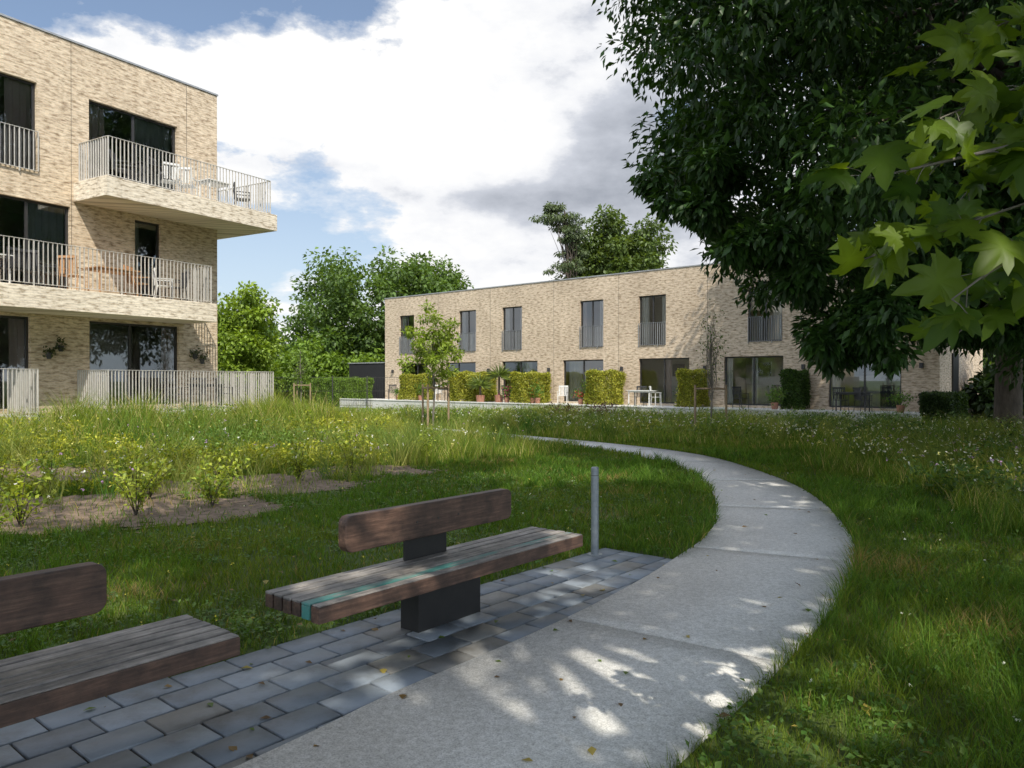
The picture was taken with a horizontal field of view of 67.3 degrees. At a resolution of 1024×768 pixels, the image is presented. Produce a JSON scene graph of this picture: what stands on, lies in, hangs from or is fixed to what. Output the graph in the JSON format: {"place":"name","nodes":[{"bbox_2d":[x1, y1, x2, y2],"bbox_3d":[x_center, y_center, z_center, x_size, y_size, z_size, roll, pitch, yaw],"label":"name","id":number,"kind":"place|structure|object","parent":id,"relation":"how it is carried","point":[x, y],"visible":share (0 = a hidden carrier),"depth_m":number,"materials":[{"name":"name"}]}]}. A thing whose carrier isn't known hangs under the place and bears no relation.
{"place":"outdoors","nodes":[
{"label":"outdoors","id":0,"kind":"place"},
{"bbox_2d":[10,609,398,767],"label":"paver bedding","id":1,"kind":"object","parent":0,"point":[104,731],"visible":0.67,"depth_m":3.40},
{"bbox_2d":[0,0,954,343],"label":"sky","id":2,"kind":"structure","parent":0,"point":[441,127],"materials":[{"name":"white"}]},
{"bbox_2d":[0,398,1023,767],"bbox_3d":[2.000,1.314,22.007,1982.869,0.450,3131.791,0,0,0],"label":"ground","id":3,"kind":"structure","parent":0,"point":[718,734],"depth_m":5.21,"materials":[{"name":"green plant"}]},
{"bbox_2d":[0,15,216,416],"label":"brick walls","id":4,"kind":"structure","parent":3,"relation":"on","point":[70,79],"depth_m":20.92,"materials":[{"name":"brick"}]},
{"bbox_2d":[0,76,171,406],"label":"rooms","id":5,"kind":"object","parent":4,"relation":"attached to","point":[109,347],"visible":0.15,"depth_m":23.68,"materials":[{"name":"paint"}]},
{"bbox_2d":[0,73,176,408],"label":"window frames","id":6,"kind":"structure","parent":4,"relation":"attached to","point":[26,201],"depth_m":21.14,"materials":[{"name":"black metal"}]},
{"bbox_2d":[4,77,173,405],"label":"curtains","id":7,"kind":"object","parent":4,"relation":"attached to","point":[46,223],"visible":0.56,"depth_m":20.19,"materials":[{"name":"fabric"}]},
{"bbox_2d":[0,13,217,288],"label":"roof coping and joints","id":8,"kind":"object","parent":4,"relation":"attached to","point":[76,42],"visible":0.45,"depth_m":21.26,"materials":[{"name":"metal"}]},
{"bbox_2d":[46,345,204,363],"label":"wall planters","id":9,"kind":"object","parent":4,"relation":"attached to","point":[62,346],"depth_m":20.17,"materials":[{"name":"black metal"}]},
{"bbox_2d":[0,175,276,425],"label":"balcony slabs","id":10,"kind":"structure","parent":4,"relation":"attached to","point":[225,220],"depth_m":20.87,"materials":[{"name":"white brick"}]},
{"bbox_2d":[0,246,25,284],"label":"garden chair","id":11,"kind":"object","parent":10,"relation":"on","point":[16,259],"visible":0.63,"depth_m":18.44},
{"bbox_2d":[17,250,44,286],"bbox_3d":[-11.847,-2.806,18.946,0.490,0.924,0.524,0,0,-16],"label":"garden chair","id":12,"kind":"object","parent":10,"relation":"on","point":[30,252],"visible":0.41,"depth_m":18.79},
{"bbox_2d":[35,253,58,287],"bbox_3d":[-11.665,-2.808,19.299,0.524,0.924,0.490,0,0,-26],"label":"garden chair","id":13,"kind":"object","parent":10,"relation":"on","point":[50,273],"visible":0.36,"depth_m":19.20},
{"bbox_2d":[58,255,85,290],"bbox_3d":[-11.332,-2.811,19.800,0.490,0.924,0.524,0,0,-5],"label":"garden chair","id":14,"kind":"object","parent":10,"relation":"on","point":[64,268],"visible":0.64,"depth_m":19.60,"materials":[{"name":"brown wood"}]},
{"bbox_2d":[85,266,140,295],"bbox_3d":[-10.758,-2.723,20.760,0.688,0.735,1.200,0,0,31],"label":"garden table","id":15,"kind":"object","parent":10,"relation":"on","point":[111,270],"visible":0.58,"depth_m":20.49,"materials":[{"name":"brown wood"}]},
{"bbox_2d":[109,149,133,180],"bbox_3d":[-10.671,-5.867,21.024,0.524,0.924,0.490,0,0,-15],"label":"garden chair","id":16,"kind":"object","parent":10,"relation":"on","point":[114,165],"visible":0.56,"depth_m":20.95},
{"bbox_2d":[123,265,149,296],"bbox_3d":[-10.421,-2.818,21.362,0.524,0.924,0.490,0,0,3],"label":"garden chair","id":17,"kind":"object","parent":10,"relation":"on","point":[131,278],"visible":0.53,"depth_m":21.26,"materials":[{"name":"brown wood"}]},
{"bbox_2d":[0,122,273,415],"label":"railings","id":18,"kind":"object","parent":10,"relation":"on","point":[26,387],"visible":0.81,"depth_m":20.72,"materials":[{"name":"grey metal"}]},
{"bbox_2d":[130,155,156,184],"bbox_3d":[-10.317,-5.869,21.540,0.524,0.924,0.490,0,0,5],"label":"garden chair","id":19,"kind":"object","parent":10,"relation":"on","point":[153,170],"visible":0.59,"depth_m":21.48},
{"bbox_2d":[129,161,163,187],"bbox_3d":[-10.282,-5.777,21.625,0.590,0.735,0.700,0,0,31],"label":"garden table","id":20,"kind":"object","parent":10,"relation":"on","point":[138,164],"visible":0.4,"depth_m":21.45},
{"bbox_2d":[153,268,173,299],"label":"garden chair","id":21,"kind":"object","parent":10,"relation":"on","point":[154,274],"visible":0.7,"depth_m":21.95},
{"bbox_2d":[157,161,179,190],"bbox_3d":[-9.909,-5.873,22.209,0.490,0.924,0.524,0,0,-39],"label":"garden chair","id":22,"kind":"object","parent":10,"relation":"on","point":[164,180],"visible":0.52,"depth_m":22.11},
{"bbox_2d":[165,271,188,300],"bbox_3d":[-9.762,-2.824,22.403,0.490,0.924,0.524,0,0,43],"label":"garden chair","id":23,"kind":"object","parent":10,"relation":"on","point":[179,285],"visible":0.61,"depth_m":22.42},
{"bbox_2d":[176,167,196,194],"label":"garden chair","id":24,"kind":"object","parent":10,"relation":"on","point":[192,186],"visible":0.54,"depth_m":22.54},
{"bbox_2d":[185,378,205,406],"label":"garden chair","id":25,"kind":"object","parent":10,"relation":"on","point":[201,389],"visible":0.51,"depth_m":22.91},
{"bbox_2d":[187,384,224,405],"bbox_3d":[-9.253,0.365,23.255,0.590,0.735,0.900,0,0,31],"label":"garden table","id":26,"kind":"object","parent":10,"relation":"on","point":[208,386],"visible":0.42,"depth_m":23.03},
{"bbox_2d":[198,178,230,203],"bbox_3d":[-9.098,-5.786,23.481,0.590,0.735,0.800,0,0,31],"label":"garden table","id":27,"kind":"object","parent":10,"relation":"on","point":[202,181],"visible":0.52,"depth_m":23.34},
{"bbox_2d":[213,378,232,403],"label":"garden chair","id":28,"kind":"object","parent":10,"relation":"on","point":[223,393],"visible":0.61,"depth_m":23.79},
{"bbox_2d":[233,182,250,208],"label":"garden chair","id":29,"kind":"object","parent":10,"relation":"on","point":[240,194],"visible":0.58,"depth_m":24.33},
{"bbox_2d":[142,424,193,471],"bbox_3d":[-6.032,1.135,13.508,0.579,0.901,0.729,0,0,30],"label":"bed shrub","id":30,"kind":"object","parent":3,"relation":"on","point":[165,445],"visible":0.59,"depth_m":13.42,"materials":[{"name":"green plant"}]},
{"bbox_2d":[0,399,403,497],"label":"planting bed herbs","id":31,"kind":"object","parent":3,"relation":"on","point":[276,434],"visible":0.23,"depth_m":17.11,"materials":[{"name":"green plant"}]},
{"bbox_2d":[0,403,410,494],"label":"planting bed perennials","id":32,"kind":"object","parent":3,"relation":"on","point":[10,477],"visible":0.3,"depth_m":14.51,"materials":[{"name":"green plant"}]},
{"bbox_2d":[0,463,446,534],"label":"bed soil","id":33,"kind":"structure","parent":3,"relation":"on","point":[238,507],"depth_m":10.07,"materials":[{"name":"brown soil"}]},
{"bbox_2d":[0,495,14,537],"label":"bed shrub","id":34,"kind":"object","parent":33,"relation":"on","point":[4,503],"visible":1,"depth_m":7.67,"materials":[{"name":"green plant"}]},
{"bbox_2d":[0,455,20,506],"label":"bed shrub","id":35,"kind":"object","parent":33,"relation":"on","point":[2,478],"visible":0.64,"depth_m":9.37,"materials":[{"name":"green plant"}]},
{"bbox_2d":[0,460,58,526],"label":"bed shrub","id":36,"kind":"object","parent":33,"relation":"on","point":[16,489],"visible":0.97,"depth_m":8.65,"materials":[{"name":"green plant"}]},
{"bbox_2d":[16,436,68,494],"bbox_3d":[-6.657,1.160,10.943,0.561,0.878,0.841,0,0,0],"label":"bed shrub","id":37,"kind":"object","parent":33,"relation":"on","point":[44,458],"visible":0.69,"depth_m":10.84,"materials":[{"name":"green plant"}]},
{"bbox_2d":[100,446,166,514],"bbox_3d":[-4.566,1.167,9.205,0.545,0.879,0.805,0,0,43],"label":"bed shrub","id":38,"kind":"object","parent":33,"relation":"on","point":[138,497],"visible":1,"depth_m":9.26,"materials":[{"name":"green plant"}]},
{"bbox_2d":[104,437,168,484],"bbox_3d":[-5.706,1.181,11.532,1.029,0.831,0.550,0,0,0],"label":"bed shrub","id":39,"kind":"object","parent":33,"relation":"on","point":[127,456],"visible":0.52,"depth_m":11.57,"materials":[{"name":"green plant"}]},
{"bbox_2d":[131,455,175,498],"bbox_3d":[-4.971,1.284,10.554,0.503,0.631,0.612,0,0,0],"label":"bed shrub","id":40,"kind":"object","parent":33,"relation":"on","point":[153,473],"visible":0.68,"depth_m":10.54,"materials":[{"name":"green plant"}]},
{"bbox_2d":[187,463,234,506],"bbox_3d":[-3.909,1.322,10.042,0.576,0.588,0.402,0,0,0],"label":"bed shrub","id":41,"kind":"object","parent":33,"relation":"on","point":[209,489],"visible":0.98,"depth_m":10.01,"materials":[{"name":"green plant"}]},
{"bbox_2d":[198,446,250,487],"bbox_3d":[-4.176,1.253,11.163,0.662,0.689,0.738,0,0,0],"label":"bed shrub","id":42,"kind":"object","parent":33,"relation":"on","point":[203,461],"visible":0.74,"depth_m":11.26,"materials":[{"name":"green plant"}]},
{"bbox_2d":[205,434,244,474],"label":"bed shrub","id":43,"kind":"object","parent":33,"relation":"on","point":[221,447],"visible":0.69,"depth_m":12.74,"materials":[{"name":"green plant"}]},
{"bbox_2d":[283,427,313,468],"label":"bed shrub","id":44,"kind":"object","parent":33,"relation":"on","point":[296,448],"visible":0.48,"depth_m":13.88,"materials":[{"name":"green plant"}]},
{"bbox_2d":[287,438,311,478],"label":"bed shrub","id":45,"kind":"object","parent":33,"relation":"on","point":[301,467],"visible":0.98,"depth_m":12.51,"materials":[{"name":"green plant"}]},
{"bbox_2d":[330,430,367,469],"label":"bed shrub","id":46,"kind":"object","parent":33,"relation":"on","point":[355,462],"visible":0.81,"depth_m":13.70,"materials":[{"name":"green plant"}]},
{"bbox_2d":[217,280,288,403],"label":"lime tree","id":47,"kind":"object","parent":3,"relation":"on","point":[245,336],"visible":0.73,"depth_m":46.76,"materials":[{"name":"green plant"}]},
{"bbox_2d":[285,349,315,400],"bbox_3d":[-11.106,-0.131,40.078,1.649,3.357,1.165,0,0,-31],"label":"young tree","id":48,"kind":"object","parent":3,"relation":"on","point":[299,370],"visible":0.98,"depth_m":39.99,"materials":[{"name":"green plant"}]},
{"bbox_2d":[223,331,384,403],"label":"background shrubs","id":49,"kind":"object","parent":3,"relation":"on","point":[329,364],"visible":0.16,"depth_m":54.17,"materials":[{"name":"green plant"}]},
{"bbox_2d":[301,409,329,447],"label":"bed shrub","id":50,"kind":"object","parent":3,"relation":"on","point":[308,425],"visible":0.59,"depth_m":16.59,"materials":[{"name":"green plant"}]},
{"bbox_2d":[221,376,435,407],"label":"fence","id":51,"kind":"object","parent":3,"relation":"on","point":[366,377],"visible":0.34,"depth_m":45.13,"materials":[{"name":"grey metal"}]},
{"bbox_2d":[0,548,672,767],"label":"paver strip","id":52,"kind":"object","parent":3,"relation":"on","point":[340,675],"visible":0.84,"depth_m":4.10,"materials":[{"name":"grey concrete"}]},
{"bbox_2d":[0,562,239,727],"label":"park bench","id":53,"kind":"object","parent":52,"relation":"on","point":[35,684],"visible":1,"depth_m":3.31,"materials":[{"name":"brown wood"}]},
{"bbox_2d":[265,488,582,632],"bbox_3d":[-0.426,1.211,5.189,0.500,0.825,2.490,0,0,39],"label":"park bench","id":54,"kind":"object","parent":52,"relation":"on","point":[429,580],"visible":0.98,"depth_m":5.02,"materials":[{"name":"brown wood"}]},
{"bbox_2d":[587,467,601,555],"bbox_3d":[0.773,1.194,7.176,0.140,0.840,0.140,0,0,0],"label":"bollard","id":55,"kind":"object","parent":52,"relation":"on","point":[594,511],"visible":0.88,"depth_m":7.15,"materials":[{"name":"metal"}]},
{"bbox_2d":[311,376,374,406],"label":"hedge","id":56,"kind":"object","parent":3,"relation":"on","point":[352,388],"visible":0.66,"depth_m":48.08,"materials":[{"name":"green plant"}]},
{"bbox_2d":[336,418,366,455],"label":"bed shrub","id":57,"kind":"object","parent":3,"relation":"on","point":[347,433],"visible":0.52,"depth_m":15.35,"materials":[{"name":"green plant"}]},
{"bbox_2d":[348,362,384,398],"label":"timber shed","id":58,"kind":"structure","parent":3,"relation":"on","point":[370,369],"depth_m":50.45,"materials":[{"name":"wood"}]},
{"bbox_2d":[276,245,473,376],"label":"oak tree","id":59,"kind":"object","parent":3,"relation":"on","point":[338,292],"visible":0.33,"depth_m":60.20,"materials":[{"name":"green plant"}]},
{"bbox_2d":[414,427,436,458],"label":"bed shrub","id":60,"kind":"object","parent":3,"relation":"on","point":[422,434],"visible":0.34,"depth_m":15.37,"materials":[{"name":"green plant"}]},
{"bbox_2d":[397,299,464,425],"bbox_3d":[-2.800,-0.687,26.688,2.384,4.603,2.598,0,0,0],"label":"young tree","id":61,"kind":"object","parent":3,"relation":"on","point":[432,356],"visible":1,"depth_m":26.58,"materials":[{"name":"green plant"}]},
{"bbox_2d":[422,384,449,426],"bbox_3d":[-2.689,0.815,26.723,1.008,1.600,0.989,0,0,0],"label":"tree stake frame","id":62,"kind":"object","parent":3,"relation":"on","point":[448,398],"visible":0.81,"depth_m":26.93,"materials":[{"name":"brown wood"}]},
{"bbox_2d":[0,462,1013,767],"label":"fallen leaves","id":63,"kind":"object","parent":3,"relation":"on","point":[402,696],"visible":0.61,"depth_m":4.30,"materials":[{"name":"brown plant"}]},
{"bbox_2d":[0,381,1023,541],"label":"meadow grass","id":64,"kind":"structure","parent":3,"relation":"on","point":[683,436],"depth_m":17.00,"materials":[{"name":"green plant"}]},
{"bbox_2d":[0,392,1023,518],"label":"tall grass clumps","id":65,"kind":"object","parent":3,"relation":"on","point":[416,432],"visible":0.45,"depth_m":17.06,"materials":[{"name":"green plant"}]},
{"bbox_2d":[6,475,1019,721],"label":"lawn daisies","id":66,"kind":"object","parent":3,"relation":"on","point":[568,527],"visible":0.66,"depth_m":5.89,"materials":[{"name":"white plant"}]},
{"bbox_2d":[4,405,1023,497],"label":"meadow flowers","id":67,"kind":"object","parent":3,"relation":"on","point":[956,472],"visible":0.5,"depth_m":16.72,"materials":[{"name":"green plant"}]},
{"bbox_2d":[528,201,589,280],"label":"cedar tree","id":68,"kind":"object","parent":3,"relation":"on","point":[566,228],"visible":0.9,"depth_m":59.67,"materials":[{"name":"green plant"}]},
{"bbox_2d":[544,401,624,418],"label":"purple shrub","id":69,"kind":"object","parent":3,"relation":"on","point":[568,405],"visible":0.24,"depth_m":30.17,"materials":[{"name":"green plant"}]},
{"bbox_2d":[222,314,995,367],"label":"distant trees","id":70,"kind":"object","parent":3,"relation":"on","point":[290,347],"depth_m":76.30,"materials":[{"name":"green plant"}]},
{"bbox_2d":[554,203,678,278],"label":"beech tree","id":71,"kind":"object","parent":3,"relation":"on","point":[613,250],"visible":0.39,"depth_m":61.03,"materials":[{"name":"green plant"}]},
{"bbox_2d":[343,403,1023,445],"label":"border perennials","id":72,"kind":"object","parent":3,"relation":"on","point":[714,426],"visible":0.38,"depth_m":23.41,"materials":[{"name":"green plant"}]},
{"bbox_2d":[385,263,982,415],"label":"brick walls","id":73,"kind":"structure","parent":3,"relation":"on","point":[551,325],"depth_m":37.29,"materials":[{"name":"brick"},{"name":"zinc"}]},
{"bbox_2d":[399,315,781,354],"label":"juliet railings","id":74,"kind":"object","parent":73,"relation":"attached to","point":[401,344],"visible":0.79,"depth_m":38.35,"materials":[{"name":"grey metal"}]},
{"bbox_2d":[402,296,840,405],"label":"curtains","id":75,"kind":"object","parent":73,"relation":"attached to","point":[575,374],"visible":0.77,"depth_m":36.85,"materials":[{"name":"fabric"}]},
{"bbox_2d":[401,287,900,407],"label":"window frames","id":76,"kind":"structure","parent":73,"relation":"attached to","point":[654,296],"depth_m":36.89,"materials":[{"name":"black metal"}]},
{"bbox_2d":[403,290,899,406],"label":"rooms","id":77,"kind":"object","parent":73,"relation":"attached to","point":[880,386],"visible":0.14,"depth_m":35.94,"materials":[{"name":"glass"}]},
{"bbox_2d":[384,262,958,406],"bbox_3d":[6.536,-2.272,41.835,31.690,6.320,8.420,0,0,41],"label":"coping and fittings","id":78,"kind":"object","parent":73,"relation":"attached to","point":[955,374],"visible":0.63,"depth_m":34.50,"materials":[{"name":"metal"}]},
{"bbox_2d":[694,385,726,426],"bbox_3d":[6.200,0.829,24.005,1.080,1.600,0.077,0,0,-6],"label":"tree stake frame","id":79,"kind":"object","parent":3,"relation":"on","point":[695,388],"visible":0.76,"depth_m":23.96,"materials":[{"name":"brown wood"}]},
{"bbox_2d":[693,299,732,423],"bbox_3d":[6.274,-0.526,23.983,1.195,4.309,1.111,0,0,26],"label":"young tree","id":80,"kind":"object","parent":3,"relation":"on","point":[711,350],"visible":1,"depth_m":23.96,"materials":[{"name":"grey plant"}]},
{"bbox_2d":[592,0,1023,390],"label":"chestnut tree","id":81,"kind":"object","parent":3,"relation":"on","point":[702,177],"visible":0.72,"depth_m":12.20,"materials":[{"name":"green plant"}]},
{"bbox_2d":[782,409,1023,515],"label":"shade perennials","id":82,"kind":"object","parent":3,"relation":"on","point":[969,475],"visible":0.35,"depth_m":12.00,"materials":[{"name":"green plant"}]},
{"bbox_2d":[792,0,1022,428],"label":"linden tree","id":83,"kind":"object","parent":3,"relation":"on","point":[1007,401],"depth_m":22.53,"materials":[{"name":"green plant"}]},
{"bbox_2d":[915,390,970,424],"bbox_3d":[15.277,0.916,27.209,1.304,1.448,2.923,0,0,41],"label":"hedge","id":84,"kind":"object","parent":3,"relation":"on","point":[946,402],"visible":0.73,"depth_m":26.41,"materials":[{"name":"green plant"}]},
{"bbox_2d":[961,349,1023,421],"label":"background thicket","id":85,"kind":"object","parent":3,"relation":"on","point":[979,390],"visible":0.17,"depth_m":30.28,"materials":[{"name":"green plant"}]},
{"bbox_2d":[233,428,854,767],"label":"concrete path","id":86,"kind":"structure","parent":0,"point":[476,713],"depth_m":4.34,"materials":[{"name":"grey concrete"}]},
{"bbox_2d":[335,398,937,422],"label":"terrace","id":87,"kind":"structure","parent":0,"point":[385,402],"depth_m":36.87,"materials":[{"name":"concrete"}]},
{"bbox_2d":[396,373,433,399],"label":"hedge","id":88,"kind":"object","parent":87,"relation":"on","point":[406,390],"visible":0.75,"depth_m":44.50,"materials":[{"name":"green plant"}]},
{"bbox_2d":[448,370,488,401],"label":"hedge","id":89,"kind":"object","parent":87,"relation":"on","point":[455,392],"visible":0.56,"depth_m":41.28,"materials":[{"name":"green plant"}]},
{"bbox_2d":[466,373,493,401],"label":"palm plant","id":90,"kind":"object","parent":87,"relation":"on","point":[484,384],"visible":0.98,"depth_m":40.34,"materials":[{"name":"plant"}]},
{"bbox_2d":[463,373,497,401],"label":"hedge","id":91,"kind":"object","parent":87,"relation":"on","point":[471,394],"visible":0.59,"depth_m":41.49,"materials":[{"name":"green plant"}]},
{"bbox_2d":[482,362,510,402],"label":"palm plant","id":92,"kind":"object","parent":87,"relation":"on","point":[500,372],"visible":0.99,"depth_m":40.41,"materials":[{"name":"plant"}]},
{"bbox_2d":[496,381,511,402],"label":"potted plant","id":93,"kind":"object","parent":87,"relation":"on","point":[508,397],"visible":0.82,"depth_m":39.44,"materials":[{"name":"green plant"}]},
{"bbox_2d":[509,370,551,402],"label":"hedge","id":94,"kind":"object","parent":87,"relation":"on","point":[518,386],"visible":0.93,"depth_m":38.77,"materials":[{"name":"green plant"}]},
{"bbox_2d":[526,378,546,402],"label":"potted plant","id":95,"kind":"object","parent":87,"relation":"on","point":[537,400],"visible":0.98,"depth_m":38.48,"materials":[{"name":"green plant"}]},
{"bbox_2d":[571,388,585,404],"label":"potted plant","id":96,"kind":"object","parent":87,"relation":"on","point":[581,395],"visible":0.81,"depth_m":36.31,"materials":[{"name":"green plant"}]},
{"bbox_2d":[582,368,626,404],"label":"hedge","id":97,"kind":"object","parent":87,"relation":"on","point":[613,394],"visible":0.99,"depth_m":35.91,"materials":[{"name":"green plant"}]},
{"bbox_2d":[626,390,657,405],"bbox_3d":[5.794,0.649,34.301,1.200,0.735,0.688,0,0,41],"label":"garden table","id":98,"kind":"object","parent":87,"relation":"on","point":[648,391],"visible":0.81,"depth_m":34.08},
{"bbox_2d":[675,366,709,407],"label":"hedge","id":99,"kind":"object","parent":87,"relation":"on","point":[686,383],"visible":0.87,"depth_m":33.20,"materials":[{"name":"green plant"}]},
{"bbox_2d":[732,387,748,408],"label":"garden chair","id":100,"kind":"object","parent":87,"relation":"on","point":[738,396],"visible":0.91,"depth_m":31.93,"materials":[{"name":"black metal"}]},
{"bbox_2d":[760,385,788,409],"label":"potted plant","id":101,"kind":"object","parent":87,"relation":"on","point":[774,404],"visible":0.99,"depth_m":30.37,"materials":[{"name":"green plant"}]},
{"bbox_2d":[778,368,811,409],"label":"hedge","id":102,"kind":"object","parent":87,"relation":"on","point":[795,383],"visible":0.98,"depth_m":30.64,"materials":[{"name":"green plant"}]},
{"bbox_2d":[832,387,848,410],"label":"garden chair","id":103,"kind":"object","parent":87,"relation":"on","point":[837,388],"visible":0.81,"depth_m":29.40,"materials":[{"name":"black metal"}]},
{"bbox_2d":[833,392,871,411],"bbox_3d":[12.839,0.676,28.999,1.200,0.735,0.688,0,0,41],"label":"garden table","id":104,"kind":"object","parent":87,"relation":"on","point":[855,393],"visible":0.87,"depth_m":28.80,"materials":[{"name":"black metal"}]},
{"bbox_2d":[853,387,872,411],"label":"garden chair","id":105,"kind":"object","parent":87,"relation":"on","point":[857,397],"visible":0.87,"depth_m":28.51,"materials":[{"name":"black metal"}]},
{"bbox_2d":[882,387,915,412],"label":"potted plant","id":106,"kind":"object","parent":87,"relation":"on","point":[900,400],"visible":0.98,"depth_m":27.33,"materials":[{"name":"green plant"}]},
{"bbox_2d":[797,0,1023,353],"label":"plane branch","id":107,"kind":"object","parent":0,"point":[940,282],"visible":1,"depth_m":2.29,"materials":[{"name":"green plant"}]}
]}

